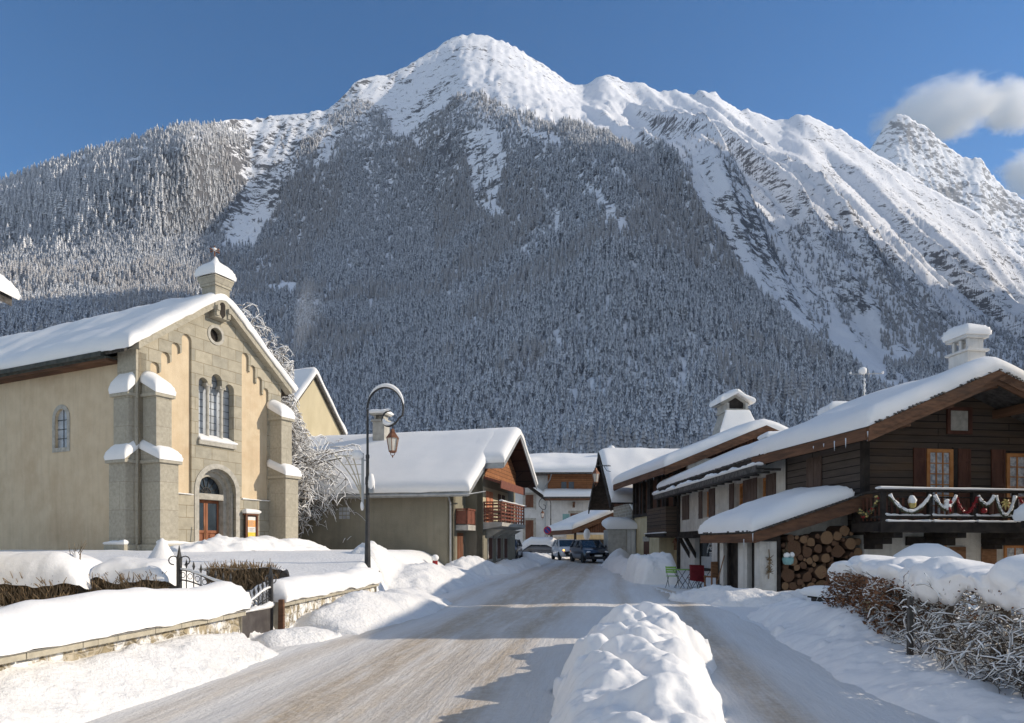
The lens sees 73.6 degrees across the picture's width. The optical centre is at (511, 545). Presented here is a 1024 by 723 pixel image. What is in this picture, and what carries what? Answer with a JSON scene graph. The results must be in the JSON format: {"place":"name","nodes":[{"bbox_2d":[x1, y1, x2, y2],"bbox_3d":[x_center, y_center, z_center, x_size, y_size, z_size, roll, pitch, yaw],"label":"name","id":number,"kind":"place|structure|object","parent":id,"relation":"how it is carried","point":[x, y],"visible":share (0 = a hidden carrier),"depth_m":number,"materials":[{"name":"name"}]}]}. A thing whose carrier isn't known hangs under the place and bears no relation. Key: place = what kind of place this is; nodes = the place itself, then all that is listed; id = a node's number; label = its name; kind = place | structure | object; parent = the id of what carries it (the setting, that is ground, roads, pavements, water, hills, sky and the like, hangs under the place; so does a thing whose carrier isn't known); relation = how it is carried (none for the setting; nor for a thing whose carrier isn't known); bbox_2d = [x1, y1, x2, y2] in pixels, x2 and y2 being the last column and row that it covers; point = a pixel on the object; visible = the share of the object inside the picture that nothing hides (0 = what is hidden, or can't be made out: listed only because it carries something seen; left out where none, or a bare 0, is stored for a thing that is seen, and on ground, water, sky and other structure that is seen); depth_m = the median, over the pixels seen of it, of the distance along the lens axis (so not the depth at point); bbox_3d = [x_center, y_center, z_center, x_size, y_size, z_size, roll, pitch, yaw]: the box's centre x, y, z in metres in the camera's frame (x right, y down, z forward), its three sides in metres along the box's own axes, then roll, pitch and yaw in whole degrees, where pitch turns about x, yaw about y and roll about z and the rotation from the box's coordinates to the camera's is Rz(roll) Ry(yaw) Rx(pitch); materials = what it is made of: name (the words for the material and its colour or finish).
{"place":"outdoors","nodes":[
{"label":"outdoors","id":0,"kind":"place"},
{"bbox_2d":[0,33,1023,432],"bbox_3d":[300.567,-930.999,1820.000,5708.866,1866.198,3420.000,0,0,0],"label":"mountain","id":1,"kind":"structure","parent":0,"point":[892,213],"depth_m":1723.31,"materials":[{"name":"white snow"}]},
{"bbox_2d":[0,83,1023,453],"bbox_3d":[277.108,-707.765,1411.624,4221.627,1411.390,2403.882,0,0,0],"label":"forest","id":2,"kind":"object","parent":1,"relation":"on","point":[502,343],"visible":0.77,"depth_m":1061.51,"materials":[{"name":"grey wood"}]},
{"bbox_2d":[85,559,938,722],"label":"road","id":3,"kind":"structure","parent":0,"point":[497,648],"depth_m":8.57,"materials":[{"name":"white snow"}]},
{"bbox_2d":[522,537,556,553],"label":"car","id":4,"kind":"object","parent":3,"relation":"on","point":[537,544],"visible":0.48,"depth_m":56.88,"materials":[{"name":"grey paint"}]},
{"bbox_2d":[551,539,580,559],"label":"car","id":5,"kind":"object","parent":3,"relation":"on","point":[560,548],"visible":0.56,"depth_m":49.44,"materials":[{"name":"white paint"}]},
{"bbox_2d":[570,540,608,562],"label":"car","id":6,"kind":"object","parent":3,"relation":"on","point":[584,550],"visible":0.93,"depth_m":44.10,"materials":[{"name":"paint"}]},
{"bbox_2d":[0,549,1023,655],"bbox_3d":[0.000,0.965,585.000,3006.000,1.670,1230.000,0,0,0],"label":"ground","id":7,"kind":"structure","parent":0,"point":[302,562],"depth_m":19.11,"materials":[{"name":"white snow"}]},
{"bbox_2d":[0,274,20,305],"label":"house","id":8,"kind":"structure","parent":7,"relation":"on","point":[8,290],"depth_m":12.15,"materials":[{"name":"stone"}]},
{"bbox_2d":[0,551,101,605],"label":"hedge","id":9,"kind":"object","parent":7,"relation":"on","point":[36,575],"visible":0.79,"depth_m":10.62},
{"bbox_2d":[0,581,252,670],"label":"stone wall","id":10,"kind":"structure","parent":7,"relation":"on","point":[75,626],"depth_m":7.42,"materials":[{"name":"stone"}]},
{"bbox_2d":[0,632,278,722],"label":"snow bank","id":11,"kind":"structure","parent":7,"relation":"on","point":[86,689],"depth_m":7.02,"materials":[{"name":"white snow"}]},
{"bbox_2d":[87,556,198,591],"bbox_3d":[-6.200,0.591,11.529,1.360,0.816,1.542,0,0,0],"label":"hedge","id":12,"kind":"object","parent":7,"relation":"on","point":[119,573],"visible":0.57,"depth_m":10.97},
{"bbox_2d":[0,246,301,550],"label":"church","id":13,"kind":"structure","parent":7,"relation":"on","point":[148,427],"depth_m":26.13,"materials":[{"name":"paint"}]},
{"bbox_2d":[52,405,69,452],"bbox_3d":[-17.023,-4.435,25.919,1.060,1.790,0.145,0,0,26],"label":"side window","id":14,"kind":"structure","parent":13,"relation":"in","point":[64,416],"depth_m":25.96,"materials":[{"name":"grey glass"}]},
{"bbox_2d":[199,500,218,540],"bbox_3d":[-12.270,-1.150,27.361,0.085,3.300,1.340,0,0,26],"label":"door","id":15,"kind":"structure","parent":13,"relation":"in","point":[208,509],"depth_m":27.47,"materials":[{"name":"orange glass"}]},
{"bbox_2d":[207,324,224,345],"bbox_3d":[-11.711,-8.300,26.994,0.130,0.800,0.800,0,0,25],"label":"round window","id":16,"kind":"structure","parent":13,"relation":"in","point":[211,326],"depth_m":26.93,"materials":[{"name":"grey stone"}]},
{"bbox_2d":[198,376,237,448],"bbox_3d":[-11.764,-5.450,27.073,0.565,3.100,2.100,0,0,25],"label":"window","id":17,"kind":"structure","parent":13,"relation":"in","point":[213,399],"depth_m":27.25,"materials":[{"name":"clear glass"}]},
{"bbox_2d":[242,509,260,537],"bbox_3d":[-10.826,-0.756,28.415,0.328,1.532,0.784,0,0,26],"label":"notice board","id":18,"kind":"object","parent":13,"relation":"on","point":[251,522],"visible":0.84,"depth_m":28.33,"materials":[{"name":"yellow paper"}]},
{"bbox_2d":[148,538,175,560],"bbox_3d":[-8.900,0.230,17.400,1.500,0.840,1.500,0,0,0],"label":"snow cone","id":19,"kind":"object","parent":7,"relation":"on","point":[161,549],"visible":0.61,"depth_m":17.24,"materials":[{"name":"white snow"}]},
{"bbox_2d":[168,546,231,587],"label":"iron gate","id":20,"kind":"structure","parent":7,"relation":"on","point":[179,572],"depth_m":10.95,"materials":[{"name":"black metal"}]},
{"bbox_2d":[198,559,289,590],"bbox_3d":[-4.950,0.558,12.823,1.500,0.654,1.155,0,0,0],"label":"hedge","id":21,"kind":"object","parent":7,"relation":"on","point":[245,576],"visible":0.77,"depth_m":12.42,"materials":[{"name":"brown plant"}]},
{"bbox_2d":[170,534,330,551],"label":"snow bank","id":22,"kind":"structure","parent":7,"relation":"on","point":[218,543],"depth_m":23.70,"materials":[{"name":"white snow"}]},
{"bbox_2d":[242,565,276,637],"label":"iron gate","id":23,"kind":"structure","parent":7,"relation":"on","point":[258,618],"depth_m":11.06,"materials":[{"name":"grey metal"}]},
{"bbox_2d":[278,599,284,628],"bbox_3d":[-3.850,1.300,11.420,0.100,0.800,0.100,0,0,0],"label":"gate post","id":24,"kind":"object","parent":7,"relation":"on","point":[281,613],"visible":0.56,"depth_m":11.38,"materials":[{"name":"brown wood"}]},
{"bbox_2d":[249,626,341,647],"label":"snow bank","id":25,"kind":"structure","parent":7,"relation":"on","point":[291,636],"depth_m":10.76,"materials":[{"name":"white snow"}]},
{"bbox_2d":[240,302,364,541],"bbox_3d":[-10.543,-5.528,34.882,9.581,12.709,7.382,0,0,26],"label":"deciduous tree","id":26,"kind":"object","parent":7,"relation":"on","point":[304,463],"visible":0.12,"depth_m":32.91,"materials":[{"name":"white plant"}]},
{"bbox_2d":[250,567,382,628],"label":"stone wall","id":27,"kind":"structure","parent":7,"relation":"on","point":[300,595],"depth_m":12.83,"materials":[{"name":"stone"}]},
{"bbox_2d":[292,367,347,435],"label":"house","id":28,"kind":"structure","parent":7,"relation":"on","point":[318,411],"depth_m":42.30,"materials":[{"name":"paint"}]},
{"bbox_2d":[293,588,451,634],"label":"snow bank","id":29,"kind":"structure","parent":7,"relation":"on","point":[357,612],"depth_m":13.19,"materials":[{"name":"white snow"}]},
{"bbox_2d":[364,383,403,571],"bbox_3d":[-3.467,-1.649,18.000,1.266,5.238,0.360,0,0,0],"label":"street lamp","id":30,"kind":"object","parent":7,"relation":"on","point":[392,437],"visible":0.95,"depth_m":17.96,"materials":[{"name":"black metal"}]},
{"bbox_2d":[335,450,374,510],"bbox_3d":[-4.138,-1.715,18.002,1.067,1.590,0.188,0,0,0],"label":"light decoration","id":31,"kind":"object","parent":30,"relation":"attached to","point":[357,454],"visible":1,"depth_m":17.98,"materials":[{"name":"metal"}]},
{"bbox_2d":[351,541,483,595],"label":"snow bank","id":32,"kind":"structure","parent":7,"relation":"on","point":[433,579],"depth_m":20.76,"materials":[{"name":"white snow"}]},
{"bbox_2d":[298,409,537,564],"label":"house","id":33,"kind":"structure","parent":7,"relation":"on","point":[446,497],"depth_m":33.54,"materials":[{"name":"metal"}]},
{"bbox_2d":[457,533,462,558],"bbox_3d":[-2.487,0.400,32.918,0.045,2.000,0.800,0,0,14],"label":"door","id":34,"kind":"structure","parent":33,"relation":"in","point":[459,535],"depth_m":32.74,"materials":[{"name":"brown wood"}]},
{"bbox_2d":[487,536,492,560],"bbox_3d":[-1.097,0.150,34.674,0.060,1.300,0.840,0,0,14],"label":"window","id":35,"kind":"structure","parent":33,"relation":"in","point":[490,540],"depth_m":34.60,"materials":[{"name":"grey glass"}]},
{"bbox_2d":[496,536,500,560],"bbox_3d":[-0.697,0.150,36.223,0.060,1.300,0.840,0,0,14],"label":"window","id":36,"kind":"structure","parent":33,"relation":"in","point":[498,540],"depth_m":36.06,"materials":[{"name":"grey glass"}]},
{"bbox_2d":[503,536,507,559],"bbox_3d":[-0.347,0.150,37.578,0.060,1.300,0.840,0,0,14],"label":"window","id":37,"kind":"structure","parent":33,"relation":"in","point":[505,541],"depth_m":37.43,"materials":[{"name":"black glass"}]},
{"bbox_2d":[444,555,519,574],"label":"snow bank","id":38,"kind":"structure","parent":7,"relation":"on","point":[478,565],"depth_m":30.38,"materials":[{"name":"white snow"}]},
{"bbox_2d":[495,557,541,570],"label":"snow bank","id":39,"kind":"structure","parent":7,"relation":"on","point":[522,563],"depth_m":35.30,"materials":[{"name":"white snow"}]},
{"bbox_2d":[515,539,522,558],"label":"car","id":40,"kind":"object","parent":7,"relation":"on","point":[518,549],"visible":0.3,"depth_m":50.04,"materials":[{"name":"black paint"}]},
{"bbox_2d":[518,552,569,559],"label":"snow bank","id":41,"kind":"structure","parent":7,"relation":"on","point":[531,555],"depth_m":52.37,"materials":[{"name":"white snow"}]},
{"bbox_2d":[515,445,614,542],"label":"house","id":42,"kind":"structure","parent":7,"relation":"on","point":[565,482],"depth_m":64.25,"materials":[{"name":"stone"}]},
{"bbox_2d":[523,518,535,540],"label":"window","id":43,"kind":"structure","parent":42,"relation":"in","point":[529,531],"depth_m":64.60,"materials":[{"name":"brown wood"}]},
{"bbox_2d":[523,493,535,509],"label":"window","id":44,"kind":"structure","parent":42,"relation":"in","point":[529,499],"depth_m":64.60,"materials":[{"name":"brown wood"}]},
{"bbox_2d":[546,510,612,544],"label":"carport","id":45,"kind":"object","parent":7,"relation":"on","point":[591,521],"visible":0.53,"depth_m":54.40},
{"bbox_2d":[600,548,629,574],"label":"snow bank","id":46,"kind":"structure","parent":7,"relation":"on","point":[616,561],"depth_m":35.94,"materials":[{"name":"white snow"}]},
{"bbox_2d":[602,517,636,554],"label":"garage","id":47,"kind":"structure","parent":7,"relation":"on","point":[619,532],"depth_m":43.58,"materials":[{"name":"concrete"}]},
{"bbox_2d":[627,529,635,554],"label":"garage door","id":48,"kind":"structure","parent":47,"relation":"in","point":[631,533],"depth_m":43.62,"materials":[{"name":"grey metal"}]},
{"bbox_2d":[588,448,677,519],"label":"house","id":49,"kind":"structure","parent":7,"relation":"on","point":[604,495],"depth_m":48.23,"materials":[{"name":"stone"}]},
{"bbox_2d":[592,465,610,485],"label":"wall lantern","id":50,"kind":"object","parent":49,"relation":"attached to","point":[595,474],"depth_m":45.10,"materials":[{"name":"white glass"}]},
{"bbox_2d":[549,601,725,722],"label":"snow bank","id":51,"kind":"structure","parent":7,"relation":"on","point":[646,662],"depth_m":5.68,"materials":[{"name":"white snow"}]},
{"bbox_2d":[622,552,679,584],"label":"snow bank","id":52,"kind":"structure","parent":7,"relation":"on","point":[649,569],"depth_m":24.58,"materials":[{"name":"white snow"}]},
{"bbox_2d":[687,565,703,588],"bbox_3d":[5.850,1.004,21.875,0.463,0.797,0.437,0,0,-10],"label":"folding chair","id":53,"kind":"object","parent":7,"relation":"on","point":[696,572],"visible":0.94,"depth_m":21.68,"materials":[{"name":"red metal"}]},
{"bbox_2d":[612,389,787,565],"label":"house","id":54,"kind":"structure","parent":7,"relation":"on","point":[737,425],"depth_m":38.28,"materials":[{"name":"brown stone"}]},
{"bbox_2d":[704,562,717,586],"bbox_3d":[6.353,0.959,21.490,0.480,0.920,0.460,0,0,-15],"label":"wooden chair","id":55,"kind":"object","parent":7,"relation":"on","point":[714,569],"visible":0.51,"depth_m":21.24,"materials":[{"name":"brown wood"}]},
{"bbox_2d":[667,584,856,607],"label":"snow bank","id":56,"kind":"structure","parent":7,"relation":"on","point":[719,595],"depth_m":17.08,"materials":[{"name":"white snow"}]},
{"bbox_2d":[698,485,871,591],"bbox_3d":[7.856,-0.021,20.113,3.542,3.542,3.644,0,0,-8],"label":"woodshed","id":57,"kind":"object","parent":7,"relation":"on","point":[746,536],"visible":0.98,"depth_m":18.65,"materials":[{"name":"wood"}]},
{"bbox_2d":[782,544,794,564],"bbox_3d":[7.451,0.209,18.468,0.401,0.622,0.300,0,0,-8],"label":"hanging pot","id":58,"kind":"object","parent":57,"relation":"hanging from","point":[787,558],"visible":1,"depth_m":18.38,"materials":[{"name":"teal ceramic"}]},
{"bbox_2d":[800,585,841,601],"bbox_3d":[6.556,1.073,13.407,1.616,0.653,0.719,0,0,-14],"label":"bench","id":59,"kind":"object","parent":7,"relation":"on","point":[814,592],"visible":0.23,"depth_m":13.20,"materials":[{"name":"white metal"}]},
{"bbox_2d":[652,323,1023,574],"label":"chalet","id":60,"kind":"object","parent":7,"relation":"on","point":[957,428],"visible":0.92,"depth_m":19.34,"materials":[{"name":"wood"}]},
{"bbox_2d":[849,367,883,395],"bbox_3d":[12.823,-5.574,24.751,1.254,1.752,0.245,0,0,0],"label":"roof antenna","id":61,"kind":"object","parent":60,"relation":"on","point":[862,371],"visible":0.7,"depth_m":24.71,"materials":[{"name":"metal"}]},
{"bbox_2d":[857,495,879,518],"bbox_3d":[9.471,-1.022,18.331,0.151,0.591,1.087,0,0,-8],"label":"garland","id":62,"kind":"object","parent":60,"relation":"attached to","point":[867,513],"visible":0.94,"depth_m":18.13,"materials":[{"name":"green plant"}]},
{"bbox_2d":[887,493,932,513],"bbox_3d":[10.342,-1.074,17.756,1.266,0.560,0.126,0,0,-8],"label":"garland","id":63,"kind":"object","parent":60,"relation":"attached to","point":[897,504],"visible":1,"depth_m":17.72,"materials":[{"name":"white wood"}]},
{"bbox_2d":[926,449,952,519],"bbox_3d":[12.052,-1.720,19.286,0.820,2.000,0.060,0,0,-8],"label":"window","id":64,"kind":"structure","parent":60,"relation":"in","point":[939,462],"depth_m":19.30,"materials":[{"name":"wood"}]},
{"bbox_2d":[933,494,957,511],"bbox_3d":[11.348,-1.116,17.896,0.732,0.462,0.123,0,0,-8],"label":"garland","id":65,"kind":"object","parent":60,"relation":"hanging from","point":[941,506],"visible":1,"depth_m":17.86,"materials":[{"name":"white wood"}]},
{"bbox_2d":[946,407,972,434],"bbox_3d":[12.666,-3.535,19.372,0.780,0.770,0.060,0,0,-8],"label":"window","id":66,"kind":"structure","parent":60,"relation":"in","point":[959,420],"depth_m":19.38,"materials":[{"name":"grey wood"}]},
{"bbox_2d":[956,496,979,513],"bbox_3d":[11.963,-1.069,17.981,0.731,0.496,0.118,0,0,-6],"label":"garland","id":67,"kind":"object","parent":60,"relation":"hanging from","point":[963,508],"visible":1,"depth_m":17.97},
{"bbox_2d":[977,495,995,507],"bbox_3d":[12.528,-1.170,18.066,0.562,0.353,0.132,0,0,-8],"label":"garland","id":68,"kind":"object","parent":60,"relation":"hanging from","point":[988,503],"visible":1,"depth_m":18.04,"materials":[{"name":"white wood"}]},
{"bbox_2d":[995,495,1016,517],"bbox_3d":[13.083,-1.039,18.145,0.675,0.622,0.133,0,0,-8],"label":"garland","id":69,"kind":"object","parent":60,"relation":"hanging from","point":[1009,511],"visible":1,"depth_m":18.12,"materials":[{"name":"white wood"}]},
{"bbox_2d":[1003,546,1023,558],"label":"window","id":70,"kind":"structure","parent":60,"relation":"in","point":[1008,551],"depth_m":19.65,"materials":[{"name":"wood"}]},
{"bbox_2d":[1006,453,1023,519],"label":"window","id":71,"kind":"structure","parent":60,"relation":"in","point":[1014,461],"depth_m":19.63,"materials":[{"name":"wood"}]},
{"bbox_2d":[747,597,1023,722],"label":"snow bank","id":72,"kind":"structure","parent":7,"relation":"on","point":[845,645],"depth_m":8.03,"materials":[{"name":"white snow"}]},
{"bbox_2d":[906,597,913,654],"bbox_3d":[4.916,1.070,8.450,0.060,0.860,0.060,0,0,0],"label":"garden post","id":73,"kind":"object","parent":7,"relation":"on","point":[910,621],"visible":0.64,"depth_m":8.42,"materials":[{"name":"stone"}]},
{"bbox_2d":[817,554,1023,698],"bbox_3d":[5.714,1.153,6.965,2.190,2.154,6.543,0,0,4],"label":"hedge","id":74,"kind":"object","parent":7,"relation":"on","point":[947,581],"visible":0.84,"depth_m":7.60,"materials":[{"name":"brown plant"}]},
{"bbox_2d":[893,543,979,616],"bbox_3d":[8.609,1.100,14.195,1.908,2.300,1.789,0,0,0],"label":"snow mound","id":75,"kind":"object","parent":7,"relation":"on","point":[929,549],"visible":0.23,"depth_m":13.82,"materials":[{"name":"white snow"}]},
{"bbox_2d":[1011,504,1023,527],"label":"snow","id":76,"kind":"structure","parent":7,"relation":"on","point":[1018,514],"depth_m":15.54,"materials":[{"name":"white snow"}]},
{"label":"log","id":77,"kind":"object","parent":7,"relation":"on","visible":0},
{"bbox_2d":[812,579,827,585],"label":"log","id":78,"kind":"object","parent":77,"relation":"on","point":[819,582],"visible":0.26,"depth_m":18.92,"materials":[{"name":"brown wood"}]},
{"bbox_2d":[809,565,826,578],"bbox_3d":[8.438,0.720,19.082,0.337,0.355,0.643,36,-5,-6],"label":"log","id":79,"kind":"object","parent":78,"relation":"on","point":[817,572],"visible":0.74,"depth_m":18.77,"materials":[{"name":"brown wood"}]},
{"bbox_2d":[806,562,815,566],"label":"log","id":80,"kind":"object","parent":79,"relation":"on","point":[813,564],"visible":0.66,"depth_m":18.88,"materials":[{"name":"brown wood"}]},
{"bbox_2d":[798,557,812,563],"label":"log","id":81,"kind":"object","parent":80,"relation":"on","point":[809,560],"visible":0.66,"depth_m":18.86,"materials":[{"name":"brown wood"}]},
{"bbox_2d":[799,547,811,557],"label":"log","id":82,"kind":"object","parent":81,"relation":"on","point":[806,552],"visible":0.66,"depth_m":18.86,"materials":[{"name":"brown wood"}]},
{"bbox_2d":[814,562,825,567],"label":"log","id":83,"kind":"object","parent":79,"relation":"on","point":[820,563],"visible":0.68,"depth_m":18.99,"materials":[{"name":"brown wood"}]},
{"bbox_2d":[811,553,829,562],"bbox_3d":[8.568,0.349,19.105,0.262,0.248,0.643,-22,3,-7],"label":"log","id":84,"kind":"object","parent":83,"relation":"on","point":[824,557],"visible":0.79,"depth_m":18.80,"materials":[{"name":"brown wood"}]},
{"bbox_2d":[806,544,821,552],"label":"log","id":85,"kind":"object","parent":84,"relation":"on","point":[816,548],"visible":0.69,"depth_m":18.89,"materials":[{"name":"brown wood"}]},
{"bbox_2d":[822,546,831,552],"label":"log","id":86,"kind":"object","parent":84,"relation":"on","point":[826,549],"visible":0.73,"depth_m":18.91,"materials":[{"name":"brown wood"}]},
{"bbox_2d":[810,531,832,543],"bbox_3d":[8.621,-0.209,19.146,0.365,0.394,0.643,41,-5,-6],"label":"log","id":87,"kind":"object","parent":86,"relation":"on","point":[826,537],"visible":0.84,"depth_m":18.84,"materials":[{"name":"brown wood"}]},
{"bbox_2d":[0,0,1023,199],"label":"sky","id":88,"kind":"structure","parent":0,"point":[75,74],"materials":[{"name":"blue"}]},
{"bbox_2d":[870,114,1023,257],"bbox_3d":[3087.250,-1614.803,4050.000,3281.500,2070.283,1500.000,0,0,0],"label":"mountain","id":89,"kind":"structure","parent":0,"point":[924,155],"depth_m":4070.69,"materials":[{"name":"white snow"}]},
{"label":"log","id":90,"kind":"object","parent":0,"visible":0},
{"bbox_2d":[821,545,844,557],"bbox_3d":[9.008,0.187,19.304,0.381,0.380,0.643,29,-4,-7],"label":"log","id":91,"kind":"object","parent":90,"relation":"on","point":[837,551],"visible":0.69,"depth_m":18.99,"materials":[{"name":"brown wood"}]},
{"bbox_2d":[820,540,836,545],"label":"log","id":92,"kind":"object","parent":91,"relation":"on","point":[833,543],"visible":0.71,"depth_m":18.88,"materials":[{"name":"brown wood"}]},
{"bbox_2d":[831,531,841,539],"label":"log","id":93,"kind":"object","parent":92,"relation":"on","point":[836,535],"visible":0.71,"depth_m":18.89,"materials":[{"name":"brown wood"}]},
{"bbox_2d":[826,525,849,536],"bbox_3d":[9.172,-0.413,19.288,0.297,0.282,0.643,21,-3,-7],"label":"log","id":94,"kind":"object","parent":93,"relation":"on","point":[843,530],"visible":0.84,"depth_m":18.99,"materials":[{"name":"brown wood"}]},
{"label":"log","id":95,"kind":"object","parent":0,"visible":0},
{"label":"log","id":96,"kind":"object","parent":95,"relation":"on","visible":0},
{"bbox_2d":[791,578,803,584],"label":"log","id":97,"kind":"object","parent":96,"relation":"on","point":[797,581],"visible":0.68,"depth_m":18.69,"materials":[{"name":"brown wood"}]},
{"bbox_2d":[794,571,811,581],"bbox_3d":[8.032,0.855,19.050,0.287,0.276,0.643,-9,1,-8],"label":"log","id":98,"kind":"object","parent":97,"relation":"on","point":[806,576],"visible":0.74,"depth_m":18.75,"materials":[{"name":"brown wood"}]},
{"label":"log","id":99,"kind":"object","parent":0,"visible":0},
{"bbox_2d":[786,582,796,589],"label":"log","id":100,"kind":"object","parent":99,"relation":"on","point":[792,585],"visible":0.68,"depth_m":18.70,"materials":[{"name":"brown wood"}]},
{"bbox_2d":[781,569,794,581],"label":"log","id":101,"kind":"object","parent":100,"relation":"on","point":[787,575],"visible":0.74,"depth_m":18.77,"materials":[{"name":"brown wood"}]},
{"bbox_2d":[788,565,799,570],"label":"log","id":102,"kind":"object","parent":101,"relation":"on","point":[795,568],"visible":0.66,"depth_m":18.78,"materials":[{"name":"brown wood"}]},
{"bbox_2d":[781,557,796,565],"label":"log","id":103,"kind":"object","parent":102,"relation":"on","point":[794,562],"visible":0.32,"depth_m":18.73,"materials":[{"name":"brown wood"}]},
{"bbox_2d":[781,540,800,556],"bbox_3d":[7.675,0.073,19.064,0.445,0.480,0.643,-35,5,-7],"label":"log","id":104,"kind":"object","parent":103,"relation":"on","point":[793,545],"visible":0.58,"depth_m":18.75,"materials":[{"name":"brown wood"}]},
{"bbox_2d":[781,534,793,541],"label":"log","id":105,"kind":"object","parent":104,"relation":"on","point":[787,537],"visible":0.82,"depth_m":18.68,"materials":[{"name":"brown wood"}]},
{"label":"log","id":106,"kind":"object","parent":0,"visible":0},
{"bbox_2d":[842,552,854,558],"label":"log","id":107,"kind":"object","parent":106,"relation":"on","point":[849,555],"visible":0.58,"depth_m":19.00,"materials":[{"name":"brown wood"}]},
{"bbox_2d":[838,538,855,548],"bbox_3d":[9.328,-0.050,19.242,0.344,0.318,0.643,4,-1,-8],"label":"log","id":108,"kind":"object","parent":107,"relation":"on","point":[848,543],"visible":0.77,"depth_m":18.93,"materials":[{"name":"brown wood"}]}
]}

